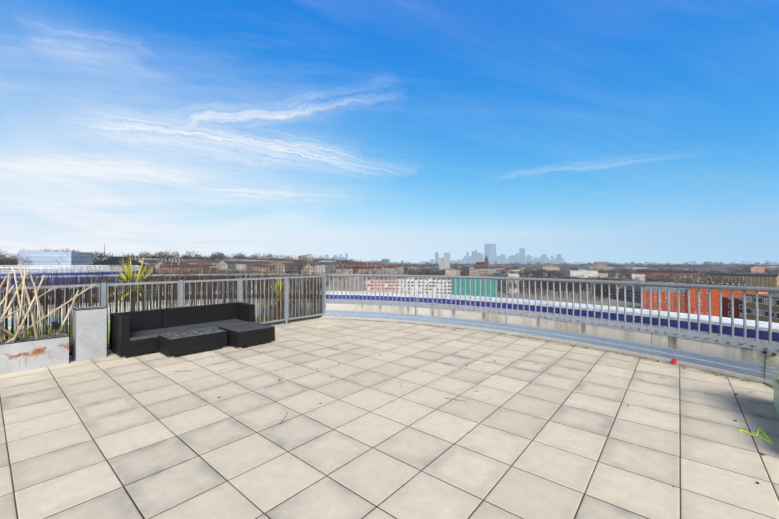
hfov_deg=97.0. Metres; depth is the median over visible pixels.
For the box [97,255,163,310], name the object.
cordyline
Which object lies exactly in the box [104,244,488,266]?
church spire
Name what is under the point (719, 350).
parapet wall concrete
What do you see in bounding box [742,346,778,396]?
ornamental grass
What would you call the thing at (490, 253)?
skyline towers
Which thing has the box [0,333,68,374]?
planter trough
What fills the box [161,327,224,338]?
coffee table glass
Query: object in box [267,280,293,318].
plant
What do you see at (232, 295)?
hedge
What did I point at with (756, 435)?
leaf
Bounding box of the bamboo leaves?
[0,308,66,343]
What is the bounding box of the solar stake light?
[51,321,59,336]
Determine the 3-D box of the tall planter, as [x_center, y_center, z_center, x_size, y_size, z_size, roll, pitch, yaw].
[-4.604,1.123,5.284,0.340,0.760,0.350,0,-1,40]
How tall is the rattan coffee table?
0.262 m
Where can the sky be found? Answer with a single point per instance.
(368, 130)
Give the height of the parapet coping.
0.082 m
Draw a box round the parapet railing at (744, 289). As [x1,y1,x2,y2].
[0,274,778,350]
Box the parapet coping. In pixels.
[7,290,778,332]
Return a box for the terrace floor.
[0,318,778,518]
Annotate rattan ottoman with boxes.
[218,322,274,347]
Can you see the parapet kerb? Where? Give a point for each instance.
(709, 369)
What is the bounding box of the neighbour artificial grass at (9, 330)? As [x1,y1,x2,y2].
[4,317,305,347]
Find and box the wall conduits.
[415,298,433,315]
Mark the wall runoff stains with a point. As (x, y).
(673, 338)
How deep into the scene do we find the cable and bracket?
4.16 m
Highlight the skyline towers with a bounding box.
[314,244,778,263]
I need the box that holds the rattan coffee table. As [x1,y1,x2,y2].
[158,331,226,356]
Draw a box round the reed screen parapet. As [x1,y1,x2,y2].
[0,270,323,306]
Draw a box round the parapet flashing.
[4,309,778,379]
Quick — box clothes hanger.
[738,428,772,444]
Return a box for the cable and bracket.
[761,350,775,387]
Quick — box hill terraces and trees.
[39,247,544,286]
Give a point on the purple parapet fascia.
(763, 335)
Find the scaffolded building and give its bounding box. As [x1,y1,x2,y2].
[452,278,497,296]
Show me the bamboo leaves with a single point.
(21, 335)
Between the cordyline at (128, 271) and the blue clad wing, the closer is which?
the cordyline at (128, 271)
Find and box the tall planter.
[72,306,106,361]
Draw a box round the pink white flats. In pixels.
[365,277,451,294]
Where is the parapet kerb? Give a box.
[4,315,773,385]
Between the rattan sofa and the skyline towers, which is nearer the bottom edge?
the rattan sofa
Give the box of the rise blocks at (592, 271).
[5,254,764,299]
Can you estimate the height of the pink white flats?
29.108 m
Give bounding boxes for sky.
[0,0,778,261]
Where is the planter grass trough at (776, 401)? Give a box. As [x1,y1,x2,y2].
[773,377,778,412]
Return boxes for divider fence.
[0,274,325,352]
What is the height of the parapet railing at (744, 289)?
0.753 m
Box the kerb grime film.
[365,320,771,385]
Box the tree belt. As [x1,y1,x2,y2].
[297,259,778,269]
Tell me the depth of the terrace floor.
2.94 m
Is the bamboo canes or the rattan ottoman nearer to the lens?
the bamboo canes
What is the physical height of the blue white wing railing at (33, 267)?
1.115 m
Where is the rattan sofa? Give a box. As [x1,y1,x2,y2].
[110,302,254,356]
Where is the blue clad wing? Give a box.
[0,269,140,294]
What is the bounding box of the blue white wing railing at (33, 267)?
[0,265,138,273]
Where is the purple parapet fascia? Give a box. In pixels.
[11,294,778,341]
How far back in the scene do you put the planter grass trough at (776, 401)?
3.40 m
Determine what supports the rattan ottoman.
on the terrace floor
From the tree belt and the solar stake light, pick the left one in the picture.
the solar stake light
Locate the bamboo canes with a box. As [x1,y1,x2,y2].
[0,245,104,343]
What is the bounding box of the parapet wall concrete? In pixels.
[4,298,778,367]
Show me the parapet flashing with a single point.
(738, 366)
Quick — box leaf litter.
[170,319,764,486]
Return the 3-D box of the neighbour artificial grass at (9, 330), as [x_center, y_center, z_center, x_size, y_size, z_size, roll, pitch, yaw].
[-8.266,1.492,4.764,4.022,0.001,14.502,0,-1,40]
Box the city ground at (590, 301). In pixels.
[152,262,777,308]
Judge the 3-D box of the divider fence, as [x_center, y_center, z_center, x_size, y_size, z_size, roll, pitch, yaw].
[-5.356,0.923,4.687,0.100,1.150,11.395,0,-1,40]
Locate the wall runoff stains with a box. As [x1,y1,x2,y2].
[379,305,750,355]
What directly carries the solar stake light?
in the planter trough at (31, 353)
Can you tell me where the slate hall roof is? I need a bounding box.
[82,257,150,273]
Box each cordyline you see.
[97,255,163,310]
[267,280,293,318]
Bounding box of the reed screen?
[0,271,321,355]
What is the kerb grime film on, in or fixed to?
on the terrace floor
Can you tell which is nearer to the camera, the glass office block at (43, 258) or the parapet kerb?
the parapet kerb
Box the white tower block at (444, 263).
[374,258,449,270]
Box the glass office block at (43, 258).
[18,251,92,269]
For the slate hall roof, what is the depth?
200.72 m
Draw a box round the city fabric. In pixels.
[0,247,778,302]
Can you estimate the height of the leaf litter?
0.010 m

